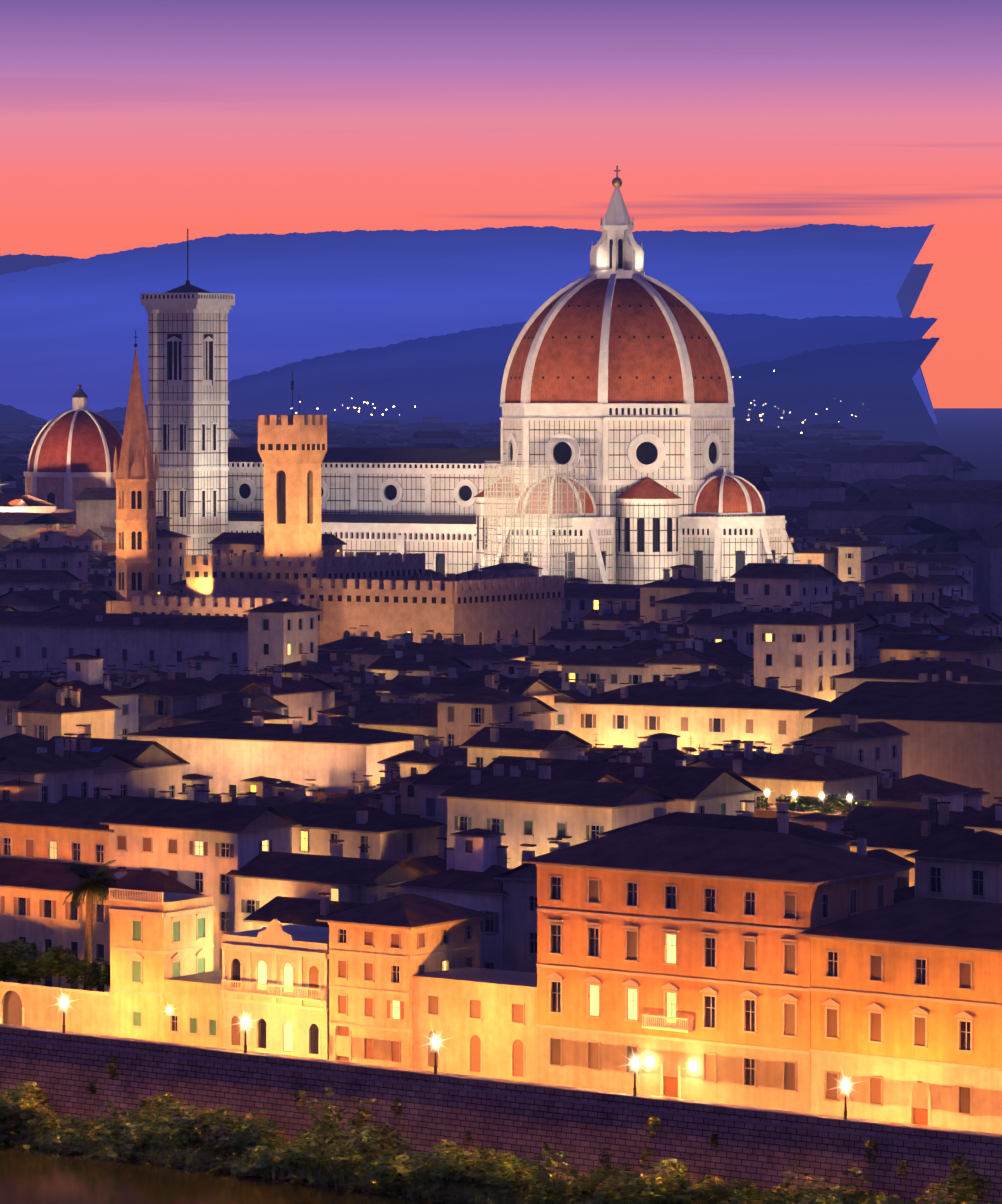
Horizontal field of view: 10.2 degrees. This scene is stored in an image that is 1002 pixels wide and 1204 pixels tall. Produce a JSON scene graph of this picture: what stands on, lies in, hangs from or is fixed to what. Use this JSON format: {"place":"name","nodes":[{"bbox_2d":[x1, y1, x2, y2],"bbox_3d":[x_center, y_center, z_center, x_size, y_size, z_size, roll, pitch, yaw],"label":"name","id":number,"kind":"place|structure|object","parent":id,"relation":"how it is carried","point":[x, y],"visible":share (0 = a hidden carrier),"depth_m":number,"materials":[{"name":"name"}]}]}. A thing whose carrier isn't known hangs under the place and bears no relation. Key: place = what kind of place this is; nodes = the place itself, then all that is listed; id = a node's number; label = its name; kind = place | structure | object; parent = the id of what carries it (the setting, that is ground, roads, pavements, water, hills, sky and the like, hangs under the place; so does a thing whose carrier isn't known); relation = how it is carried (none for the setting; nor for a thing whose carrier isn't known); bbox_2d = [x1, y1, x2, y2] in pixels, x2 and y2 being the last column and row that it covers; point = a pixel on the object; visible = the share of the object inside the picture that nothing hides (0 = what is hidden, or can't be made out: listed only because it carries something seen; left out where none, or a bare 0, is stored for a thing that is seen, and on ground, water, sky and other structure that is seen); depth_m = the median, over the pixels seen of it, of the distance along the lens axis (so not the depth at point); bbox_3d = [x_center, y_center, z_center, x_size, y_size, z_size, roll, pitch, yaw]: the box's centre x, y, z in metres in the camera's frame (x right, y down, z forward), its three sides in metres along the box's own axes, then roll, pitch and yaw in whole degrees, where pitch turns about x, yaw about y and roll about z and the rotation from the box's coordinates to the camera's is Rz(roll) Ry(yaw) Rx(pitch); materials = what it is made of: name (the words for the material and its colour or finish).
{"place":"outdoors","nodes":[
{"label":"outdoors","id":0,"kind":"place"},
{"bbox_2d":[0,1142,454,1203],"bbox_3d":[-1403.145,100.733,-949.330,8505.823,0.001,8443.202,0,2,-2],"label":"river water","id":1,"kind":"structure","parent":0,"point":[32,1175],"depth_m":477.75,"materials":[{"name":"black liquid"}]},
{"bbox_2d":[0,253,934,412],"bbox_3d":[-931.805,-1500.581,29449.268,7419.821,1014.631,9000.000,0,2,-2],"label":"hills","id":2,"kind":"structure","parent":0,"point":[908,293],"depth_m":33273.89,"materials":[{"name":"blue"}]},
{"bbox_2d":[0,223,937,423],"bbox_3d":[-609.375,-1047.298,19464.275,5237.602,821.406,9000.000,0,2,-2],"label":"hills","id":3,"kind":"structure","parent":0,"point":[67,328],"depth_m":21585.54,"materials":[{"name":"blue"}]},
{"bbox_2d":[0,337,943,444],"bbox_3d":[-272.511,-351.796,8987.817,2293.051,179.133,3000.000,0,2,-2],"label":"hills","id":4,"kind":"structure","parent":0,"point":[836,384],"depth_m":9275.72,"materials":[{"name":"blue"}]},
{"bbox_2d":[0,416,1001,615],"bbox_3d":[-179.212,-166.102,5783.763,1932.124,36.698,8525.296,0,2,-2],"label":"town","id":5,"kind":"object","parent":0,"point":[919,496],"visible":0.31,"depth_m":2200.07,"materials":[{"name":"paint"}]},
{"bbox_2d":[0,1024,1001,1135],"bbox_3d":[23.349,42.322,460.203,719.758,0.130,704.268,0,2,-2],"label":"road","id":6,"kind":"structure","parent":0,"point":[514,1081],"depth_m":484.04,"materials":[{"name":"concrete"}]},
{"bbox_2d":[0,0,1001,407],"label":"sky","id":7,"kind":"structure","parent":0,"point":[125,125],"materials":[{"name":"pink"}]},
{"bbox_2d":[2,408,1001,1203],"bbox_3d":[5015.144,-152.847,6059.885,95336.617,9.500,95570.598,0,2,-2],"label":"ground","id":8,"kind":"structure","parent":0,"point":[972,436],"depth_m":9194.51,"materials":[{"name":"soil"}]},
{"bbox_2d":[0,939,109,991],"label":"garden trees","id":9,"kind":"object","parent":8,"relation":"on","point":[21,962],"visible":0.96,"depth_m":530.16,"materials":[{"name":"green plant"}]},
{"bbox_2d":[0,384,122,521],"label":"san lorenzo","id":10,"kind":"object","parent":8,"relation":"on","point":[71,456],"visible":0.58,"depth_m":1683.13,"materials":[{"name":"tile"}]},
{"bbox_2d":[63,860,118,990],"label":"palm tree","id":11,"kind":"object","parent":8,"relation":"on","point":[95,882],"visible":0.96,"depth_m":534.07,"materials":[{"name":"green plant"}]},
{"bbox_2d":[106,330,158,613],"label":"badia tower","id":12,"kind":"structure","parent":8,"relation":"on","point":[136,475],"depth_m":1034.73,"materials":[{"name":"stone"}]},
{"bbox_2d":[141,229,234,559],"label":"campanile","id":13,"kind":"structure","parent":8,"relation":"on","point":[187,402],"depth_m":1351.61,"materials":[{"name":"stone"}]},
{"bbox_2d":[131,371,563,645],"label":"fortified palace","id":14,"kind":"structure","parent":8,"relation":"on","point":[382,595],"depth_m":1015.47,"materials":[{"name":"stone"}]},
{"bbox_2d":[0,515,1001,972],"bbox_3d":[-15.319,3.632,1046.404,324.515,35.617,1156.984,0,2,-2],"label":"town houses","id":15,"kind":"structure","parent":8,"relation":"on","point":[490,787],"depth_m":661.17,"materials":[{"name":"paint"}]},
{"bbox_2d":[0,824,1001,1133],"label":"riverfront buildings","id":16,"kind":"structure","parent":8,"relation":"on","point":[776,970],"depth_m":477.35,"materials":[{"name":"paint"}]},
{"bbox_2d":[0,1025,1001,1203],"bbox_3d":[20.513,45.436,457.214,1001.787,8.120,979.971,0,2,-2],"label":"river wall","id":17,"kind":"structure","parent":8,"relation":"on","point":[766,1150],"depth_m":474.88,"materials":[{"name":"stone"}]},
{"bbox_2d":[61,997,847,1119],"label":"street lamps","id":18,"kind":"object","parent":17,"relation":"on","point":[435,1072],"visible":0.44,"depth_m":481.36,"materials":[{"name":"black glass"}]},
{"bbox_2d":[87,1054,966,1200],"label":"wall weeds","id":19,"kind":"object","parent":17,"relation":"attached to","point":[112,1071],"depth_m":464.37,"materials":[{"name":"green plant"}]},
{"bbox_2d":[0,599,1001,821],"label":"town houses","id":20,"kind":"structure","parent":8,"relation":"on","point":[954,731],"depth_m":702.06,"materials":[{"name":"paint"}]},
{"bbox_2d":[756,794,876,813],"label":"terrace plants","id":21,"kind":"object","parent":20,"relation":"on","point":[801,803],"visible":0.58,"depth_m":573.24,"materials":[{"name":"green plant"}]},
{"bbox_2d":[0,1081,1001,1203],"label":"bank shrubs","id":22,"kind":"object","parent":8,"relation":"on","point":[154,1133],"visible":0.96,"depth_m":478.44,"materials":[{"name":"green plant"}]},
{"bbox_2d":[228,166,798,584],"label":"cathedral","id":23,"kind":"structure","parent":8,"relation":"on","point":[617,379],"depth_m":1310.92,"materials":[{"name":"stone"}]},
{"bbox_2d":[484,461,584,579],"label":"scaffolding","id":24,"kind":"object","parent":8,"relation":"on","point":[502,499],"visible":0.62,"depth_m":1292.12,"materials":[{"name":"metal"}]},
{"bbox_2d":[291,377,862,433],"bbox_3d":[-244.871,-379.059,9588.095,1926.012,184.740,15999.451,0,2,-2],"label":"town lights","id":25,"kind":"object","parent":8,"relation":"on","point":[415,406],"depth_m":10036.52},
{"bbox_2d":[97,311,941,437],"bbox_3d":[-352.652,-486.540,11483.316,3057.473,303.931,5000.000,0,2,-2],"label":"hills","id":26,"kind":"structure","parent":0,"point":[454,377],"depth_m":12630.35,"materials":[{"name":"blue"}]},
{"bbox_3d":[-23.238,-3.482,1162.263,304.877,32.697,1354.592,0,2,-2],"label":"lane lamp globes","id":27,"kind":"object","parent":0,"visible":0},
{"bbox_2d":[2,484,851,1096],"bbox_3d":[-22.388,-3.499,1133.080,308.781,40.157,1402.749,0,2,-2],"label":"street lamp lights","id":28,"kind":"object","parent":27,"relation":"attached to","point":[846,1086],"visible":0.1,"depth_m":480.82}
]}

